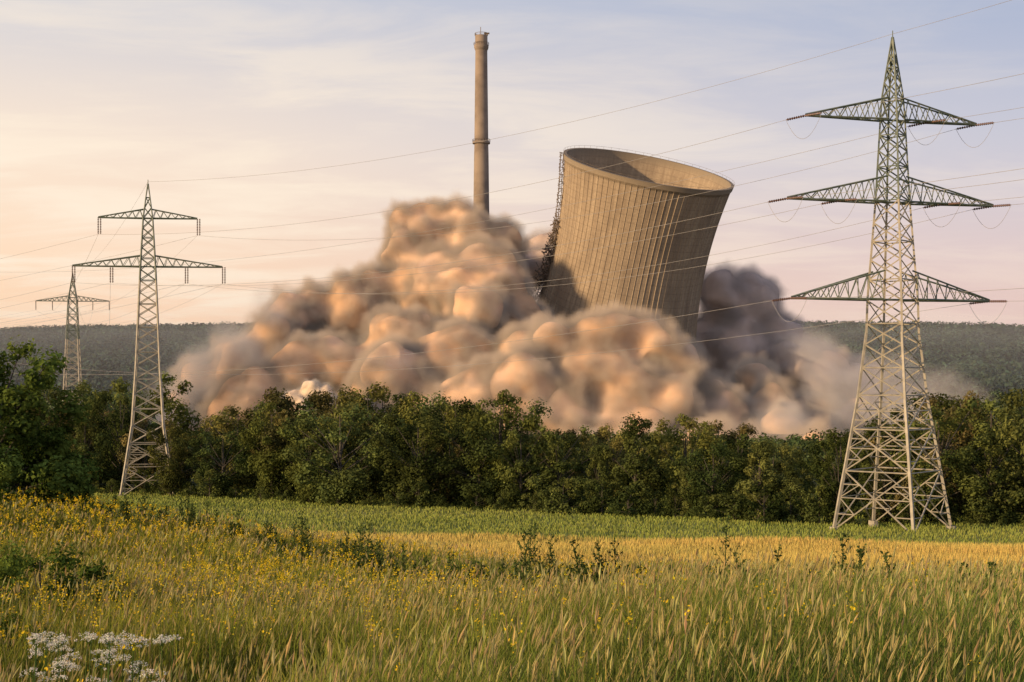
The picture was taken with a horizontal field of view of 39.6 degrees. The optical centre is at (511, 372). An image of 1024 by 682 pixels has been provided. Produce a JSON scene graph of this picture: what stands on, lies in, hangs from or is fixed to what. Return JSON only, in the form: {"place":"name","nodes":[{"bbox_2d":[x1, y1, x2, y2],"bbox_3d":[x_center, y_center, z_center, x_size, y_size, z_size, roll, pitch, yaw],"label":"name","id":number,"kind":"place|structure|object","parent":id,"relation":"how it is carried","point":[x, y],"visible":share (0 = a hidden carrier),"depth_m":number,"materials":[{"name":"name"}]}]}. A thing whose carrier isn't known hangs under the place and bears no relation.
{"place":"outdoors","nodes":[
{"label":"outdoors","id":0,"kind":"place"},
{"bbox_2d":[0,319,1023,394],"bbox_3d":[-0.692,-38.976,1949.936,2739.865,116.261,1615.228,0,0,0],"label":"wooded hill","id":1,"kind":"structure","parent":0,"point":[949,351],"depth_m":1698.90,"materials":[{"name":"green plant"}]},
{"bbox_2d":[0,0,1023,327],"label":"sky","id":2,"kind":"structure","parent":0,"point":[101,100],"materials":[{"name":"white"}]},
{"bbox_2d":[15,332,1023,561],"bbox_3d":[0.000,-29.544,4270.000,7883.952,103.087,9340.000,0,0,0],"label":"ground","id":3,"kind":"structure","parent":0,"point":[201,405],"depth_m":163.20,"materials":[{"name":"green plant"}]},
{"bbox_2d":[0,422,26,510],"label":"hedge tree","id":4,"kind":"object","parent":3,"relation":"on","point":[5,473],"visible":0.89,"depth_m":36.88,"materials":[{"name":"green plant"}]},
{"bbox_2d":[0,612,57,670],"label":"meadow shrub","id":5,"kind":"object","parent":3,"relation":"on","point":[7,621],"visible":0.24,"depth_m":12.38,"materials":[{"name":"green plant"}]},
{"bbox_2d":[0,540,71,629],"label":"meadow shrub","id":6,"kind":"object","parent":3,"relation":"on","point":[13,566],"visible":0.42,"depth_m":14.95,"materials":[{"name":"green plant"}]},
{"bbox_2d":[0,418,99,507],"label":"hedge tree","id":7,"kind":"object","parent":3,"relation":"on","point":[29,451],"visible":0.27,"depth_m":40.12,"materials":[{"name":"green plant"}]},
{"bbox_2d":[0,335,102,507],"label":"hedge tree","id":8,"kind":"object","parent":3,"relation":"on","point":[35,382],"visible":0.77,"depth_m":39.59,"materials":[{"name":"green plant"}]},
{"bbox_2d":[26,401,88,464],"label":"broadleaf tree","id":9,"kind":"object","parent":3,"relation":"on","point":[58,424],"visible":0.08,"depth_m":216.80,"materials":[{"name":"green plant"}]},
{"bbox_2d":[0,541,129,617],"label":"meadow shrub","id":10,"kind":"object","parent":3,"relation":"on","point":[63,564],"visible":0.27,"depth_m":16.07,"materials":[{"name":"green plant"}]},
{"bbox_2d":[24,380,114,453],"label":"broadleaf tree","id":11,"kind":"object","parent":3,"relation":"on","point":[81,388],"visible":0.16,"depth_m":241.30,"materials":[{"name":"green plant"}]},
{"bbox_2d":[35,275,109,405],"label":"electricity pylon","id":12,"kind":"object","parent":3,"relation":"on","point":[69,297],"visible":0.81,"depth_m":413.53,"materials":[{"name":"metal"}]},
{"bbox_2d":[0,0,1023,374],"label":"power lines","id":13,"kind":"object","parent":12,"relation":"attached to","point":[552,246],"visible":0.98,"depth_m":154.44,"materials":[{"name":"grey metal"}]},
{"bbox_2d":[46,481,106,514],"bbox_3d":[-12.562,3.812,40.086,1.972,1.608,2.109,0,0,-43],"label":"bush","id":14,"kind":"object","parent":3,"relation":"on","point":[85,492],"visible":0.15,"depth_m":39.79,"materials":[{"name":"green plant"}]},
{"bbox_2d":[64,410,104,484],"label":"broadleaf tree","id":15,"kind":"object","parent":3,"relation":"on","point":[92,435],"visible":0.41,"depth_m":210.89,"materials":[{"name":"green plant"}]},
{"bbox_2d":[19,630,180,681],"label":"white umbel flowers","id":16,"kind":"object","parent":3,"relation":"on","point":[107,653],"visible":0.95,"depth_m":9.18,"materials":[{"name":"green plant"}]},
{"bbox_2d":[87,390,169,490],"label":"broadleaf tree","id":17,"kind":"object","parent":3,"relation":"on","point":[110,473],"visible":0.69,"depth_m":213.44,"materials":[{"name":"green plant"}]},
{"bbox_2d":[84,371,202,486],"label":"broadleaf tree","id":18,"kind":"object","parent":3,"relation":"on","point":[180,417],"visible":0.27,"depth_m":223.00,"materials":[{"name":"green plant"}]},
{"bbox_2d":[130,468,156,493],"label":"shrub","id":19,"kind":"object","parent":3,"relation":"on","point":[146,486],"visible":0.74,"depth_m":207.30,"materials":[{"name":"green plant"}]},
{"bbox_2d":[116,418,174,489],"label":"broadleaf tree","id":20,"kind":"object","parent":3,"relation":"on","point":[144,424],"visible":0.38,"depth_m":212.20,"materials":[{"name":"green plant"}]},
{"bbox_2d":[72,184,225,495],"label":"electricity pylon","id":21,"kind":"object","parent":3,"relation":"on","point":[133,410],"visible":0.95,"depth_m":205.09,"materials":[{"name":"metal"}]},
{"bbox_2d":[144,424,195,494],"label":"broadleaf tree","id":22,"kind":"object","parent":3,"relation":"on","point":[172,477],"visible":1,"depth_m":200.48,"materials":[{"name":"green plant"}]},
{"bbox_2d":[160,434,212,491],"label":"broadleaf tree","id":23,"kind":"object","parent":3,"relation":"on","point":[187,473],"visible":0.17,"depth_m":212.49,"materials":[{"name":"green plant"}]},
{"bbox_2d":[182,469,228,497],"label":"shrub","id":24,"kind":"object","parent":3,"relation":"on","point":[198,477],"visible":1,"depth_m":195.69,"materials":[{"name":"green plant"}]},
{"bbox_2d":[184,429,258,496],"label":"broadleaf tree","id":25,"kind":"object","parent":3,"relation":"on","point":[227,452],"visible":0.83,"depth_m":198.62,"materials":[{"name":"green plant"}]},
{"bbox_2d":[197,405,275,492],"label":"broadleaf tree","id":26,"kind":"object","parent":3,"relation":"on","point":[225,424],"visible":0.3,"depth_m":208.83,"materials":[{"name":"green plant"}]},
{"bbox_2d":[238,402,294,497],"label":"broadleaf tree","id":27,"kind":"object","parent":3,"relation":"on","point":[268,482],"visible":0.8,"depth_m":193.66,"materials":[{"name":"green plant"}]},
{"bbox_2d":[240,387,333,496],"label":"broadleaf tree","id":28,"kind":"object","parent":3,"relation":"on","point":[287,403],"visible":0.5,"depth_m":196.27,"materials":[{"name":"green plant"}]},
{"bbox_2d":[287,511,324,563],"bbox_3d":[-4.715,3.897,32.024,0.988,1.600,0.643,0,0,-41],"label":"wild weed plant","id":29,"kind":"object","parent":3,"relation":"on","point":[305,542],"visible":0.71,"depth_m":31.95,"materials":[{"name":"green plant"}]},
{"bbox_2d":[278,428,335,502],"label":"broadleaf tree","id":30,"kind":"object","parent":3,"relation":"on","point":[309,448],"visible":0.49,"depth_m":182.50,"materials":[{"name":"green plant"}]},
{"bbox_2d":[276,400,369,497],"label":"broadleaf tree","id":31,"kind":"object","parent":3,"relation":"on","point":[291,432],"visible":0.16,"depth_m":193.05,"materials":[{"name":"green plant"}]},
{"bbox_2d":[280,403,406,504],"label":"broadleaf tree","id":32,"kind":"object","parent":3,"relation":"on","point":[353,477],"visible":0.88,"depth_m":177.86,"materials":[{"name":"green plant"}]},
{"bbox_2d":[304,389,388,488],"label":"broadleaf tree","id":33,"kind":"object","parent":3,"relation":"on","point":[331,405],"visible":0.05,"depth_m":209.09,"materials":[{"name":"green plant"}]},
{"bbox_2d":[342,520,389,578],"bbox_3d":[-3.080,3.899,29.847,1.172,1.641,1.167,0,0,0],"label":"wild weed plant","id":34,"kind":"object","parent":3,"relation":"on","point":[363,548],"visible":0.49,"depth_m":29.90,"materials":[{"name":"green plant"}]},
{"bbox_2d":[316,382,417,498],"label":"broadleaf tree","id":35,"kind":"object","parent":3,"relation":"on","point":[380,392],"visible":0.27,"depth_m":190.90,"materials":[{"name":"green plant"}]},
{"bbox_2d":[342,426,392,501],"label":"broadleaf tree","id":36,"kind":"object","parent":3,"relation":"on","point":[374,476],"visible":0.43,"depth_m":186.60,"materials":[{"name":"green plant"}]},
{"bbox_2d":[349,384,432,495],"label":"broadleaf tree","id":37,"kind":"object","parent":3,"relation":"on","point":[394,399],"visible":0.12,"depth_m":197.44,"materials":[{"name":"green plant"}]},
{"bbox_2d":[343,399,445,498],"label":"broadleaf tree","id":38,"kind":"object","parent":3,"relation":"on","point":[392,440],"visible":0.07,"depth_m":192.73,"materials":[{"name":"green plant"}]},
{"bbox_2d":[366,410,463,505],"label":"broadleaf tree","id":39,"kind":"object","parent":3,"relation":"on","point":[428,426],"visible":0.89,"depth_m":174.69,"materials":[{"name":"green plant"}]},
{"bbox_2d":[396,477,437,506],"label":"shrub","id":40,"kind":"object","parent":3,"relation":"on","point":[420,497],"visible":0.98,"depth_m":171.35,"materials":[{"name":"green plant"}]},
{"bbox_2d":[370,391,466,497],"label":"broadleaf tree","id":41,"kind":"object","parent":3,"relation":"on","point":[417,397],"visible":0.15,"depth_m":190.22,"materials":[{"name":"green plant"}]},
{"bbox_2d":[420,435,468,503],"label":"broadleaf tree","id":42,"kind":"object","parent":3,"relation":"on","point":[449,497],"visible":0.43,"depth_m":178.90,"materials":[{"name":"green plant"}]},
{"bbox_2d":[393,396,498,500],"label":"broadleaf tree","id":43,"kind":"object","parent":3,"relation":"on","point":[456,431],"visible":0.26,"depth_m":186.50,"materials":[{"name":"green plant"}]},
{"bbox_2d":[411,415,528,506],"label":"broadleaf tree","id":44,"kind":"object","parent":3,"relation":"on","point":[478,454],"visible":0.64,"depth_m":171.48,"materials":[{"name":"green plant"}]},
{"bbox_2d":[462,487,494,509],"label":"shrub","id":45,"kind":"object","parent":3,"relation":"on","point":[479,505],"visible":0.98,"depth_m":167.99,"materials":[{"name":"green plant"}]},
{"bbox_2d":[472,27,490,340],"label":"chimney stack","id":46,"kind":"object","parent":3,"relation":"on","point":[481,171],"visible":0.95,"depth_m":746.88,"materials":[{"name":"concrete"}]},
{"bbox_2d":[457,389,543,506],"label":"broadleaf tree","id":47,"kind":"object","parent":3,"relation":"on","point":[532,424],"visible":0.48,"depth_m":172.90,"materials":[{"name":"green plant"}]},
{"bbox_2d":[443,392,564,489],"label":"broadleaf tree","id":48,"kind":"object","parent":3,"relation":"on","point":[514,400],"visible":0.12,"depth_m":191.01,"materials":[{"name":"green plant"}]},
{"bbox_2d":[0,482,1023,681],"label":"meadow grass","id":49,"kind":"structure","parent":3,"relation":"on","point":[950,637],"depth_m":11.25,"materials":[{"name":"green plant"}]},
{"bbox_2d":[0,487,1023,681],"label":"yellow wildflowers","id":50,"kind":"object","parent":3,"relation":"on","point":[200,552],"visible":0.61,"depth_m":19.23,"materials":[{"name":"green plant"}]},
{"bbox_2d":[12,386,1023,439],"bbox_3d":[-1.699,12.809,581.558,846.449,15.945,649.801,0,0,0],"label":"distant woodland","id":51,"kind":"object","parent":3,"relation":"on","point":[995,395],"visible":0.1,"depth_m":661.44,"materials":[{"name":"green plant"}]},
{"bbox_2d":[89,429,952,483],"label":"valley scrub","id":52,"kind":"object","parent":3,"relation":"on","point":[795,441],"visible":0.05,"depth_m":348.29,"materials":[{"name":"green plant"}]},
{"bbox_2d":[492,425,564,509],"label":"broadleaf tree","id":53,"kind":"object","parent":3,"relation":"on","point":[514,493],"visible":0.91,"depth_m":169.26,"materials":[{"name":"green plant"}]},
{"bbox_2d":[506,523,564,588],"bbox_3d":[0.418,3.637,25.760,1.105,1.830,1.048,0,0,0],"label":"wild weed plant","id":54,"kind":"object","parent":3,"relation":"on","point":[525,564],"visible":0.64,"depth_m":25.77,"materials":[{"name":"green plant"}]},
{"bbox_2d":[537,477,589,514],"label":"shrub","id":55,"kind":"object","parent":3,"relation":"on","point":[553,503],"visible":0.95,"depth_m":158.03,"materials":[{"name":"green plant"}]},
{"bbox_2d":[524,425,607,508],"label":"broadleaf tree","id":56,"kind":"object","parent":3,"relation":"on","point":[558,471],"visible":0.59,"depth_m":169.89,"materials":[{"name":"green plant"}]},
{"bbox_2d":[552,456,586,507],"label":"broadleaf tree","id":57,"kind":"object","parent":3,"relation":"on","point":[573,460],"visible":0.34,"depth_m":172.39,"materials":[{"name":"green plant"}]},
{"bbox_2d":[560,431,616,498],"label":"broadleaf tree","id":58,"kind":"object","parent":3,"relation":"on","point":[594,438],"visible":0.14,"depth_m":190.81,"materials":[{"name":"green plant"}]},
{"bbox_2d":[560,427,624,479],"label":"broadleaf tree","id":59,"kind":"object","parent":3,"relation":"on","point":[598,435],"visible":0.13,"depth_m":195.00,"materials":[{"name":"green plant"}]},
{"bbox_2d":[569,537,625,586],"bbox_3d":[1.530,3.663,25.049,1.097,1.602,1.060,0,0,0],"label":"wild weed plant","id":60,"kind":"object","parent":3,"relation":"on","point":[598,548],"visible":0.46,"depth_m":24.85,"materials":[{"name":"green plant"}]},
{"bbox_2d":[580,479,619,515],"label":"shrub","id":61,"kind":"object","parent":3,"relation":"on","point":[598,503],"visible":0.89,"depth_m":157.59,"materials":[{"name":"green plant"}]},
{"bbox_2d":[583,443,617,508],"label":"broadleaf tree","id":62,"kind":"object","parent":3,"relation":"on","point":[601,473],"visible":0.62,"depth_m":161.43,"materials":[{"name":"green plant"}]},
{"bbox_2d":[580,423,651,502],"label":"broadleaf tree","id":63,"kind":"object","parent":3,"relation":"on","point":[616,445],"visible":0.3,"depth_m":173.29,"materials":[{"name":"green plant"}]},
{"bbox_2d":[526,145,734,391],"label":"cooling tower","id":64,"kind":"structure","parent":3,"relation":"on","point":[664,294],"depth_m":585.10,"materials":[{"name":"concrete"}]},
{"bbox_2d":[607,482,653,517],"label":"shrub","id":65,"kind":"object","parent":3,"relation":"on","point":[644,508],"visible":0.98,"depth_m":153.77,"materials":[{"name":"green plant"}]},
{"bbox_2d":[601,412,668,513],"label":"broadleaf tree","id":66,"kind":"object","parent":3,"relation":"on","point":[625,473],"visible":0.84,"depth_m":159.31,"materials":[{"name":"green plant"}]},
{"bbox_2d":[617,447,674,503],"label":"broadleaf tree","id":67,"kind":"object","parent":3,"relation":"on","point":[664,456],"visible":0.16,"depth_m":172.49,"materials":[{"name":"green plant"}]},
{"bbox_2d":[637,490,666,516],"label":"shrub","id":68,"kind":"object","parent":3,"relation":"on","point":[659,503],"visible":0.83,"depth_m":154.61,"materials":[{"name":"green plant"}]},
{"bbox_2d":[659,488,691,517],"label":"shrub","id":69,"kind":"object","parent":3,"relation":"on","point":[671,509],"visible":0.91,"depth_m":152.29,"materials":[{"name":"green plant"}]},
{"bbox_2d":[646,417,714,487],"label":"broadleaf tree","id":70,"kind":"object","parent":3,"relation":"on","point":[692,424],"visible":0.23,"depth_m":176.33,"materials":[{"name":"green plant"}]},
{"bbox_2d":[646,413,725,512],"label":"broadleaf tree","id":71,"kind":"object","parent":3,"relation":"on","point":[702,440],"visible":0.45,"depth_m":161.98,"materials":[{"name":"green plant"}]},
{"bbox_2d":[671,466,700,516],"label":"broadleaf tree","id":72,"kind":"object","parent":3,"relation":"on","point":[685,508],"visible":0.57,"depth_m":152.40,"materials":[{"name":"green plant"}]},
{"bbox_2d":[688,494,719,518],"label":"shrub","id":73,"kind":"object","parent":3,"relation":"on","point":[714,513],"visible":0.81,"depth_m":148.39,"materials":[{"name":"green plant"}]},
{"bbox_2d":[674,440,752,518],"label":"broadleaf tree","id":74,"kind":"object","parent":3,"relation":"on","point":[715,488],"visible":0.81,"depth_m":150.08,"materials":[{"name":"green plant"}]},
{"bbox_2d":[683,420,758,493],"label":"broadleaf tree","id":75,"kind":"object","parent":3,"relation":"on","point":[745,429],"visible":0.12,"depth_m":188.99,"materials":[{"name":"green plant"}]},
{"bbox_2d":[696,433,763,511],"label":"broadleaf tree","id":76,"kind":"object","parent":3,"relation":"on","point":[739,444],"visible":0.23,"depth_m":157.39,"materials":[{"name":"green plant"}]},
{"bbox_2d":[703,491,757,520],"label":"shrub","id":77,"kind":"object","parent":3,"relation":"on","point":[733,511],"visible":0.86,"depth_m":143.03,"materials":[{"name":"green plant"}]},
{"bbox_2d":[711,515,757,590],"bbox_3d":[3.432,3.022,21.081,1.170,1.810,1.024,0,0,0],"label":"wild weed plant","id":78,"kind":"object","parent":3,"relation":"on","point":[727,546],"visible":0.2,"depth_m":21.25,"materials":[{"name":"green plant"}]},
{"bbox_2d":[734,437,789,517],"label":"broadleaf tree","id":79,"kind":"object","parent":3,"relation":"on","point":[764,460],"visible":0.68,"depth_m":149.10,"materials":[{"name":"green plant"}]},
{"bbox_2d":[736,482,789,523],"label":"shrub","id":80,"kind":"object","parent":3,"relation":"on","point":[768,512],"visible":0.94,"depth_m":140.16,"materials":[{"name":"green plant"}]},
{"bbox_2d":[747,438,805,496],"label":"broadleaf tree","id":81,"kind":"object","parent":3,"relation":"on","point":[791,460],"visible":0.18,"depth_m":165.50,"materials":[{"name":"green plant"}]},
{"bbox_2d":[760,466,815,514],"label":"broadleaf tree","id":82,"kind":"object","parent":3,"relation":"on","point":[809,478],"visible":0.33,"depth_m":149.16,"materials":[{"name":"green plant"}]},
{"bbox_2d":[779,464,808,518],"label":"broadleaf tree","id":83,"kind":"object","parent":3,"relation":"on","point":[795,473],"visible":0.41,"depth_m":148.70,"materials":[{"name":"green plant"}]},
{"bbox_2d":[770,486,822,523],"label":"shrub","id":84,"kind":"object","parent":3,"relation":"on","point":[792,510],"visible":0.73,"depth_m":141.40,"materials":[{"name":"green plant"}]},
{"bbox_2d":[798,484,844,524],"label":"shrub","id":85,"kind":"object","parent":3,"relation":"on","point":[808,515],"visible":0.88,"depth_m":139.59,"materials":[{"name":"green plant"}]},
{"bbox_2d":[811,449,877,523],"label":"broadleaf tree","id":86,"kind":"object","parent":3,"relation":"on","point":[834,486],"visible":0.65,"depth_m":139.41,"materials":[{"name":"green plant"}]},
{"bbox_2d":[802,423,894,510],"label":"broadleaf tree","id":87,"kind":"object","parent":3,"relation":"on","point":[835,445],"visible":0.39,"depth_m":157.70,"materials":[{"name":"green plant"}]},
{"bbox_2d":[834,428,865,503],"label":"broadleaf tree","id":88,"kind":"object","parent":3,"relation":"on","point":[843,458],"visible":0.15,"depth_m":171.41,"materials":[{"name":"green plant"}]},
{"bbox_2d":[801,532,903,581],"bbox_3d":[4.817,3.024,19.986,1.830,1.511,1.047,0,0,0],"label":"wild weed plant","id":89,"kind":"object","parent":3,"relation":"on","point":[885,556],"visible":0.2,"depth_m":19.93,"materials":[{"name":"green plant"}]},
{"bbox_2d":[837,504,869,525],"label":"shrub","id":90,"kind":"object","parent":3,"relation":"on","point":[852,519],"visible":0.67,"depth_m":138.04,"materials":[{"name":"green plant"}]},
{"bbox_2d":[852,415,917,514],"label":"broadleaf tree","id":91,"kind":"object","parent":3,"relation":"on","point":[886,463],"visible":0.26,"depth_m":151.35,"materials":[{"name":"green plant"}]},
{"bbox_2d":[864,458,912,522],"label":"broadleaf tree","id":92,"kind":"object","parent":3,"relation":"on","point":[893,503],"visible":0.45,"depth_m":141.03,"materials":[{"name":"green plant"}]},
{"bbox_2d":[768,31,1010,531],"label":"electricity pylon","id":93,"kind":"object","parent":3,"relation":"on","point":[880,119],"visible":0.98,"depth_m":129.75,"materials":[{"name":"metal"}]},
{"bbox_2d":[888,499,936,525],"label":"shrub","id":94,"kind":"object","parent":3,"relation":"on","point":[906,510],"visible":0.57,"depth_m":137.78,"materials":[{"name":"green plant"}]},
{"bbox_2d":[863,415,977,509],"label":"broadleaf tree","id":95,"kind":"object","parent":3,"relation":"on","point":[968,438],"visible":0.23,"depth_m":149.76,"materials":[{"name":"green plant"}]},
{"bbox_2d":[888,390,996,489],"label":"broadleaf tree","id":96,"kind":"object","parent":3,"relation":"on","point":[947,405],"visible":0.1,"depth_m":169.33,"materials":[{"name":"green plant"}]},
{"bbox_2d":[886,397,1007,524],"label":"broadleaf tree","id":97,"kind":"object","parent":3,"relation":"on","point":[946,426],"visible":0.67,"depth_m":138.20,"materials":[{"name":"green plant"}]},
{"bbox_2d":[913,390,999,515],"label":"broadleaf tree","id":98,"kind":"object","parent":3,"relation":"on","point":[933,401],"visible":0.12,"depth_m":157.21,"materials":[{"name":"green plant"}]},
{"bbox_2d":[921,399,1023,519],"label":"broadleaf tree","id":99,"kind":"object","parent":3,"relation":"on","point":[990,406],"visible":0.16,"depth_m":147.83,"materials":[{"name":"green plant"}]},
{"bbox_2d":[943,432,1023,524],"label":"broadleaf tree","id":100,"kind":"object","parent":3,"relation":"on","point":[976,503],"visible":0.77,"depth_m":135.80,"materials":[{"name":"green plant"}]},
{"bbox_2d":[982,503,1017,525],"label":"shrub","id":101,"kind":"object","parent":3,"relation":"on","point":[999,522],"visible":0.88,"depth_m":134.72,"materials":[{"name":"green plant"}]},
{"bbox_2d":[978,387,1023,523],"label":"broadleaf tree","id":102,"kind":"object","parent":3,"relation":"on","point":[1009,434],"visible":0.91,"depth_m":134.67,"materials":[{"name":"green plant"}]},
{"bbox_2d":[167,201,878,440],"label":"cloud","id":103,"kind":"structure","parent":0,"point":[596,390],"depth_m":552.95,"materials":[{"name":"beige"}]},
{"bbox_2d":[45,503,1023,575],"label":"wheat field","id":104,"kind":"structure","parent":0,"point":[793,546],"depth_m":85.65,"materials":[{"name":"yellow plant"}]},
{"bbox_2d":[86,486,1023,544],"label":"green crop field","id":105,"kind":"structure","parent":0,"point":[616,521],"depth_m":139.49,"materials":[{"name":"green plant"}]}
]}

